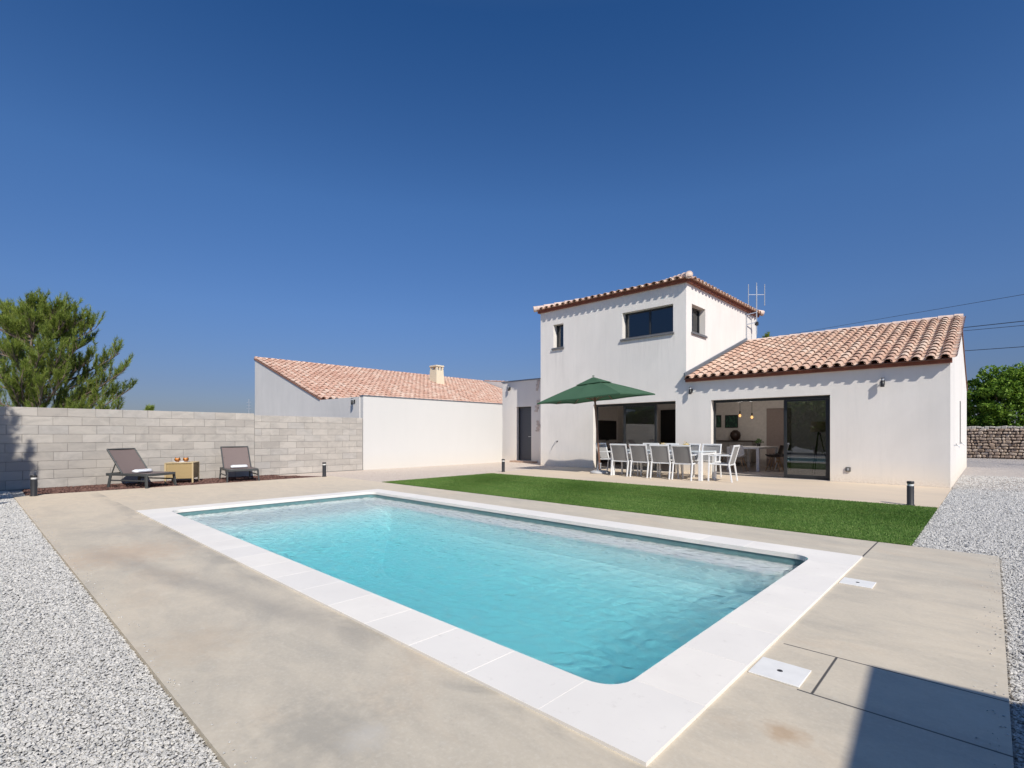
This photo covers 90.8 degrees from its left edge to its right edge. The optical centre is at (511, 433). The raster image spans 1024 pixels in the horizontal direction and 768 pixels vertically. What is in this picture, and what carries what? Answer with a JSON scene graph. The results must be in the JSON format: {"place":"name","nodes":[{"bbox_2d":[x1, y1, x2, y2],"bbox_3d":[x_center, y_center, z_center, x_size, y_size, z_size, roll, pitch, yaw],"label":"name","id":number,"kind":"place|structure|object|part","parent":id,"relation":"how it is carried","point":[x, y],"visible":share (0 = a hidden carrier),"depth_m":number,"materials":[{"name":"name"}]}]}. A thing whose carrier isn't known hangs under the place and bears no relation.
{"place":"outdoors","nodes":[
{"label":"outdoors","id":0,"kind":"place"},
{"bbox_2d":[281,461,559,481],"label":"gravel path","id":1,"kind":"structure","parent":0,"point":[385,475],"depth_m":16.21,"materials":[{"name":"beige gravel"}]},
{"bbox_2d":[189,498,788,668],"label":"water","id":2,"kind":"structure","parent":0,"point":[269,508],"depth_m":6.13,"materials":[{"name":"teal liquid"}]},
{"bbox_2d":[0,458,1023,767],"bbox_3d":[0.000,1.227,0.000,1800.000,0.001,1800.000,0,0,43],"label":"ground","id":3,"kind":"structure","parent":0,"point":[990,466],"depth_m":2.65,"materials":[{"name":"grey gravel"}]},
{"bbox_2d":[0,286,137,409],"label":"pine tree","id":4,"kind":"object","parent":3,"relation":"on","point":[52,325],"visible":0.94,"depth_m":18.47,"materials":[{"name":"green plant"}]},
{"bbox_2d":[144,404,154,410],"bbox_3d":[-24.450,-0.386,33.978,1.345,3.487,1.261,0,0,43],"label":"conifer","id":5,"kind":"object","parent":3,"relation":"on","point":[149,408],"visible":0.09,"depth_m":33.93,"materials":[{"name":"green plant"}]},
{"bbox_2d":[22,475,321,494],"bbox_3d":[-7.877,1.222,12.624,1.594,0.016,6.230,0,0,43],"label":"red gravel bed","id":6,"kind":"object","parent":3,"relation":"on","point":[255,480],"visible":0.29,"depth_m":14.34,"materials":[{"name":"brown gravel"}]},
{"bbox_2d":[106,448,176,488],"bbox_3d":[-8.484,0.776,11.546,1.215,0.881,0.750,0,0,13],"label":"sun lounger","id":7,"kind":"object","parent":6,"relation":"on","point":[127,461],"visible":0.88,"depth_m":11.54,"materials":[{"name":"grey fabric"}]},
{"bbox_2d":[132,469,152,472],"bbox_3d":[-8.455,0.846,11.539,0.173,0.078,0.380,0,0,13],"label":"towel","id":8,"kind":"object","parent":7,"relation":"on","point":[141,470],"visible":1,"depth_m":11.44,"materials":[{"name":"white fabric"}]},
{"bbox_2d":[164,461,199,483],"bbox_3d":[-8.150,0.956,12.476,0.606,0.513,0.606,0,0,-19],"label":"side table","id":9,"kind":"object","parent":6,"relation":"on","point":[187,470],"visible":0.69,"depth_m":12.25,"materials":[{"name":"wood"}]},
{"bbox_2d":[219,446,259,482],"bbox_3d":[-7.108,0.776,13.125,0.750,0.881,1.215,0,0,-39],"label":"sun lounger","id":10,"kind":"object","parent":6,"relation":"on","point":[234,455],"visible":0.94,"depth_m":13.37,"materials":[{"name":"grey fabric"}]},
{"bbox_2d":[230,465,247,467],"bbox_3d":[-7.090,0.845,13.101,0.380,0.077,0.174,0,0,-39],"label":"towel","id":11,"kind":"object","parent":10,"relation":"on","point":[239,466],"visible":1,"depth_m":13.04,"materials":[{"name":"white fabric"}]},
{"bbox_2d":[0,406,361,490],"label":"block wall","id":12,"kind":"structure","parent":3,"relation":"on","point":[57,447],"depth_m":12.69,"materials":[{"name":"concrete"}]},
{"bbox_2d":[254,356,503,417],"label":"neighbour house","id":13,"kind":"structure","parent":3,"relation":"on","point":[283,387],"depth_m":22.94,"materials":[{"name":"orange ceramic"}]},
{"bbox_2d":[359,395,501,469],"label":"rendered wall","id":14,"kind":"structure","parent":3,"relation":"on","point":[400,432],"depth_m":18.77,"materials":[{"name":"paint"}]},
{"bbox_2d":[0,475,1023,767],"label":"gravel stones","id":15,"kind":"object","parent":3,"relation":"on","point":[28,589],"visible":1,"depth_m":2.79,"materials":[{"name":"grey gravel"}]},
{"bbox_2d":[14,476,1013,767],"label":"pool deck","id":16,"kind":"structure","parent":3,"relation":"on","point":[900,658],"depth_m":2.59,"materials":[{"name":"concrete"}]},
{"bbox_2d":[30,475,37,495],"bbox_3d":[-9.217,0.998,9.725,0.124,0.403,0.124,0,0,-7],"label":"bollard light","id":17,"kind":"object","parent":16,"relation":"on","point":[33,485],"visible":1,"depth_m":9.69,"materials":[{"name":"metal"}]},
{"bbox_2d":[322,462,326,476],"bbox_3d":[-5.250,0.998,14.108,0.124,0.403,0.124,0,0,10],"label":"bollard light","id":18,"kind":"object","parent":16,"relation":"on","point":[324,469],"visible":1,"depth_m":14.07,"materials":[{"name":"metal"}]},
{"bbox_2d":[136,489,862,766],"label":"swimming pool","id":19,"kind":"structure","parent":16,"relation":"in","point":[644,712],"depth_m":5.29,"materials":[{"name":"blue liquid"}]},
{"bbox_2d":[748,657,811,687],"bbox_3d":[1.348,1.195,2.539,0.230,0.010,0.230,0,0,43],"label":"skimmer lid","id":20,"kind":"object","parent":16,"relation":"on","point":[783,672],"visible":1,"depth_m":2.53,"materials":[{"name":"white plastic"}]},
{"bbox_2d":[839,577,875,588],"bbox_3d":[2.773,1.195,4.048,0.220,0.010,0.210,0,0,43],"label":"skimmer lid","id":21,"kind":"object","parent":16,"relation":"on","point":[858,583],"visible":1,"depth_m":4.04,"materials":[{"name":"white plastic"}]},
{"bbox_2d":[501,378,540,462],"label":"passage block","id":22,"kind":"structure","parent":3,"relation":"on","point":[521,424],"depth_m":21.72,"materials":[{"name":"paint"}]},
{"bbox_2d":[520,408,530,459],"bbox_3d":[0.606,0.024,21.631,0.716,2.223,0.094,0,0,44],"label":"door","id":23,"kind":"structure","parent":22,"relation":"in","point":[525,414],"depth_m":21.66,"materials":[{"name":"metal"}]},
{"bbox_2d":[533,271,967,487],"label":"house","id":24,"kind":"structure","parent":3,"relation":"on","point":[822,405],"depth_m":15.42,"materials":[{"name":"paint"}]},
{"bbox_2d":[551,325,563,349],"bbox_3d":[1.784,-3.609,18.841,0.570,0.938,0.310,0,0,44],"label":"window","id":25,"kind":"structure","parent":24,"relation":"in","point":[559,328],"depth_m":18.97,"materials":[{"name":"metal"}]},
{"bbox_2d":[598,420,615,439],"bbox_3d":[4.182,-0.145,22.155,0.056,0.870,1.440,0,0,43],"label":"television","id":26,"kind":"object","parent":24,"relation":"attached to","point":[606,430],"visible":0.84,"depth_m":22.07,"materials":[{"name":"plastic"}]},
{"bbox_2d":[601,443,622,461],"bbox_3d":[4.654,0.730,19.867,2.260,0.720,0.870,0,0,43],"label":"sofa","id":27,"kind":"object","parent":24,"relation":"on","point":[609,449],"visible":0.13,"depth_m":20.39,"materials":[{"name":"grey fabric"}]},
{"bbox_2d":[596,401,675,471],"bbox_3d":[4.091,0.087,16.797,3.044,2.208,0.080,0,0,44],"label":"sliding door","id":28,"kind":"structure","parent":24,"relation":"in","point":[639,419],"depth_m":16.68,"materials":[{"name":"glass"}]},
{"bbox_2d":[620,305,673,340],"bbox_3d":[4.407,-3.569,16.353,1.900,0.938,0.310,0,0,44],"label":"window","id":29,"kind":"structure","parent":24,"relation":"in","point":[658,321],"depth_m":16.40,"materials":[{"name":"metal"}]},
{"bbox_2d":[661,410,675,442],"bbox_3d":[6.535,0.095,21.109,0.660,2.190,0.060,0,0,44],"label":"interior door","id":30,"kind":"structure","parent":24,"relation":"in","point":[668,417],"depth_m":21.07,"materials":[{"name":"brown wood"}]},
{"bbox_2d":[691,308,707,337],"bbox_3d":[5.856,-3.569,16.086,0.310,0.938,1.120,0,0,44],"label":"window","id":31,"kind":"structure","parent":24,"relation":"in","point":[695,313],"depth_m":16.33,"materials":[{"name":"metal"}]},
{"bbox_2d":[716,415,720,426],"bbox_3d":[7.909,-0.486,19.830,0.620,0.475,0.030,0,0,43],"label":"wall picture","id":32,"kind":"object","parent":24,"relation":"attached to","point":[718,420],"depth_m":19.68,"materials":[{"name":"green plant"}]},
{"bbox_2d":[721,448,733,468],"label":"shell chair","id":33,"kind":"object","parent":24,"relation":"on","point":[725,456],"visible":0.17,"depth_m":17.38,"materials":[{"name":"grey plastic"}]},
{"bbox_2d":[725,415,737,427],"bbox_3d":[8.416,-0.472,19.349,0.479,0.485,0.030,0,0,43],"label":"wall picture","id":34,"kind":"object","parent":24,"relation":"attached to","point":[731,421],"depth_m":19.34,"materials":[{"name":"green plant"}]},
{"bbox_2d":[716,440,755,462],"bbox_3d":[8.288,0.660,19.121,1.760,0.820,0.490,0,0,43],"label":"sideboard","id":35,"kind":"object","parent":24,"relation":"in","point":[726,443],"visible":0.38,"depth_m":18.70,"materials":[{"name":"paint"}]},
{"bbox_3d":[7.932,0.675,19.152,0.520,0.690,0.014,0,0,44],"label":"door","id":36,"kind":"part","parent":35,"relation":"part of","materials":[{"name":"wood"}]},
{"bbox_2d":[730,430,740,439],"bbox_3d":[8.382,0.054,18.929,0.380,0.390,0.380,0,0,43],"label":"vase","id":37,"kind":"object","parent":35,"relation":"on","point":[735,434],"visible":0.98,"depth_m":18.80,"materials":[{"name":"brown ceramic"}]},
{"bbox_3d":[8.338,0.675,18.766,0.520,0.690,0.014,0,0,44],"label":"door","id":38,"kind":"part","parent":35,"relation":"part of","materials":[{"name":"wood"}]},
{"bbox_2d":[729,445,747,471],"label":"shell chair","id":39,"kind":"object","parent":24,"relation":"on","point":[741,452],"visible":0.59,"depth_m":15.87,"materials":[{"name":"grey plastic"}]},
{"bbox_2d":[727,446,777,470],"bbox_3d":[8.114,0.807,16.977,1.000,0.765,2.000,0,0,43],"label":"indoor table","id":40,"kind":"object","parent":24,"relation":"on","point":[749,448],"visible":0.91,"depth_m":16.57,"materials":[{"name":"white paint"}]},
{"bbox_2d":[755,438,763,445],"bbox_3d":[8.447,0.285,17.221,0.291,0.277,0.311,0,0,43],"label":"table plant","id":41,"kind":"object","parent":40,"relation":"on","point":[758,441],"visible":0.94,"depth_m":17.19,"materials":[{"name":"green plant"}]},
{"bbox_2d":[746,283,764,337],"bbox_3d":[9.256,-4.670,19.297,0.880,2.240,0.210,0,0,-16],"label":"tv antenna","id":42,"kind":"object","parent":24,"relation":"attached to","point":[756,322],"visible":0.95,"depth_m":19.31,"materials":[{"name":"metal"}]},
{"bbox_2d":[714,395,829,479],"bbox_3d":[7.090,0.102,13.951,3.014,2.178,0.080,0,0,44],"label":"sliding door","id":43,"kind":"structure","parent":24,"relation":"in","point":[806,418],"depth_m":13.32,"materials":[{"name":"glass"}]},
{"bbox_2d":[765,445,783,471],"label":"shell chair","id":44,"kind":"object","parent":24,"relation":"on","point":[780,451],"visible":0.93,"depth_m":15.96,"materials":[{"name":"brown plastic"}]},
{"bbox_2d":[767,408,783,466],"bbox_3d":[9.616,0.135,18.195,0.800,2.110,0.055,0,0,44],"label":"interior door","id":45,"kind":"structure","parent":24,"relation":"in","point":[775,416],"depth_m":18.27,"materials":[{"name":"brown wood"}]},
{"bbox_2d":[773,453,783,469],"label":"shell chair","id":46,"kind":"object","parent":24,"relation":"on","point":[778,460],"visible":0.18,"depth_m":16.61,"materials":[{"name":"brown wood"}]},
{"bbox_2d":[880,378,884,386],"bbox_3d":[8.789,-1.218,11.964,0.084,0.217,0.141,0,0,43],"label":"wall lamp","id":47,"kind":"object","parent":24,"relation":"attached to","point":[882,382],"visible":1,"depth_m":11.91,"materials":[{"name":"plastic"}]},
{"bbox_2d":[960,401,960,442],"bbox_3d":[13.024,-0.335,14.675,0.032,1.230,0.220,0,0,44],"label":"window","id":48,"kind":"structure","parent":24,"relation":"in","point":[960,401],"depth_m":14.65,"materials":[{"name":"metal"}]},
{"bbox_2d":[762,331,771,337],"bbox_3d":[17.189,-2.820,34.097,1.474,8.354,1.635,0,0,-14],"label":"conifer","id":49,"kind":"object","parent":3,"relation":"on","point":[766,335],"visible":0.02,"depth_m":33.94,"materials":[{"name":"green plant"}]},
{"bbox_2d":[967,383,976,426],"bbox_3d":[23.544,-1.102,28.094,4.517,4.627,3.459,0,0,43],"label":"bush","id":50,"kind":"object","parent":3,"relation":"on","point":[970,404],"visible":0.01,"depth_m":26.64,"materials":[{"name":"green plant"}]},
{"bbox_2d":[967,362,1023,426],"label":"bush","id":51,"kind":"object","parent":3,"relation":"on","point":[990,392],"visible":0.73,"depth_m":25.66,"materials":[{"name":"green plant"}]},
{"bbox_2d":[967,426,1023,458],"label":"dry stone wall","id":52,"kind":"structure","parent":3,"relation":"on","point":[1000,442],"depth_m":24.87,"materials":[{"name":"beige stone"}]},
{"bbox_3d":[22.286,-2.037,13.316,0.700,6.874,0.292,0,0,44],"label":"utility pole","id":53,"kind":"object","parent":3,"relation":"on","visible":0},
{"bbox_2d":[964,321,1022,327],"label":"overhead wire","id":54,"kind":"object","parent":53,"relation":"attached to","point":[994,324],"visible":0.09,"depth_m":23.03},
{"bbox_2d":[965,346,1023,350],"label":"overhead wire","id":55,"kind":"object","parent":53,"relation":"attached to","point":[993,348],"visible":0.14,"depth_m":23.03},
{"bbox_2d":[965,325,1023,330],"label":"overhead wire","id":56,"kind":"object","parent":53,"relation":"attached to","point":[997,327],"visible":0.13,"depth_m":22.87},
{"bbox_2d":[0,0,1023,422],"label":"sky","id":57,"kind":"structure","parent":0,"point":[391,185],"materials":[{"name":"blue"}]},
{"bbox_2d":[19,498,1008,767],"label":"stray stones","id":58,"kind":"object","parent":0,"point":[255,758],"visible":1,"depth_m":2.84,"materials":[{"name":"grey gravel"}]},
{"bbox_2d":[383,473,937,545],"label":"lawn grass","id":59,"kind":"structure","parent":0,"point":[629,486],"depth_m":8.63,"materials":[{"name":"green plant"}]},
{"bbox_2d":[490,467,951,507],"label":"terrace","id":60,"kind":"structure","parent":0,"point":[897,494],"depth_m":11.71,"materials":[{"name":"beige concrete"}]},
{"bbox_2d":[501,459,504,471],"bbox_3d":[-0.275,0.998,15.908,0.124,0.403,0.124,0,0,4],"label":"bollard light","id":61,"kind":"object","parent":60,"relation":"on","point":[503,465],"visible":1,"depth_m":15.87,"materials":[{"name":"metal"}]},
{"bbox_2d":[537,375,654,473],"bbox_3d":[2.515,-0.285,15.313,2.958,2.970,1.967,0,0,43],"label":"parasol","id":62,"kind":"object","parent":60,"relation":"on","point":[593,388],"visible":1,"depth_m":15.09,"materials":[{"name":"fabric"}]},
{"bbox_2d":[595,443,622,470],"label":"garden chair","id":63,"kind":"object","parent":60,"relation":"on","point":[604,454],"visible":0.56,"depth_m":15.66,"materials":[{"name":"grey metal"}]},
{"bbox_2d":[610,444,637,476],"bbox_3d":[3.210,0.742,14.467,0.641,0.920,0.575,0,0,-44],"label":"garden chair","id":64,"kind":"object","parent":60,"relation":"on","point":[619,453],"visible":0.94,"depth_m":14.31,"materials":[{"name":"grey"}]},
{"bbox_2d":[629,444,658,477],"bbox_3d":[3.651,0.742,14.003,0.641,0.920,0.575,0,0,-44],"label":"garden chair","id":65,"kind":"object","parent":60,"relation":"on","point":[638,453],"visible":0.86,"depth_m":13.84,"materials":[{"name":"grey"}]},
{"bbox_2d":[632,443,658,474],"bbox_3d":[4.041,0.742,15.215,0.575,0.920,0.641,0,0,43],"label":"garden chair","id":66,"kind":"object","parent":60,"relation":"on","point":[649,455],"visible":0.23,"depth_m":15.20,"materials":[{"name":"grey metal"}]},
{"bbox_2d":[649,444,678,479],"bbox_3d":[4.088,0.742,13.567,0.575,0.920,0.641,0,0,42],"label":"garden chair","id":67,"kind":"object","parent":60,"relation":"on","point":[660,453],"visible":0.91,"depth_m":13.39,"materials":[{"name":"grey"}]},
{"bbox_2d":[611,449,716,480],"bbox_3d":[4.159,0.825,14.044,2.680,0.750,0.960,0,0,43],"label":"dining table","id":68,"kind":"object","parent":60,"relation":"on","point":[700,453],"visible":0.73,"depth_m":13.33,"materials":[{"name":"white metal"}]},
{"bbox_2d":[652,443,678,474],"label":"garden chair","id":69,"kind":"object","parent":60,"relation":"on","point":[669,444],"visible":0.16,"depth_m":14.94,"materials":[{"name":"grey metal"}]},
{"bbox_2d":[671,445,697,480],"bbox_3d":[4.542,0.742,13.137,0.641,0.920,0.575,0,0,-43],"label":"garden chair","id":70,"kind":"object","parent":60,"relation":"on","point":[682,454],"visible":0.89,"depth_m":12.96,"materials":[{"name":"grey"}]},
{"bbox_2d":[672,443,700,476],"bbox_3d":[4.973,0.742,14.364,0.575,0.920,0.641,0,0,44],"label":"garden chair","id":71,"kind":"object","parent":60,"relation":"on","point":[695,446],"visible":0.23,"depth_m":14.45,"materials":[{"name":"grey metal"}]},
{"bbox_2d":[693,444,721,476],"bbox_3d":[5.403,0.742,13.930,0.575,0.920,0.641,0,0,43],"label":"garden chair","id":72,"kind":"object","parent":60,"relation":"on","point":[717,448],"visible":0.6,"depth_m":14.04,"materials":[{"name":"grey metal"}]},
{"bbox_2d":[708,445,739,482],"bbox_3d":[5.347,0.742,12.734,0.641,0.920,0.575,0,0,37],"label":"garden chair","id":73,"kind":"object","parent":60,"relation":"on","point":[734,454],"visible":1,"depth_m":12.65,"materials":[{"name":"grey metal"}]},
{"bbox_2d":[906,481,914,505],"bbox_3d":[6.696,0.998,8.480,0.124,0.403,0.124,0,0,-25],"label":"bollard light","id":74,"kind":"object","parent":60,"relation":"on","point":[910,492],"visible":0.91,"depth_m":8.44,"materials":[{"name":"metal"}]},
{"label":"utility pole","id":75,"kind":"object","parent":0,"visible":0},
{"bbox_2d":[788,294,1023,334],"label":"overhead wire","id":76,"kind":"object","parent":75,"relation":"attached to","point":[918,312],"visible":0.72,"depth_m":26.70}
]}

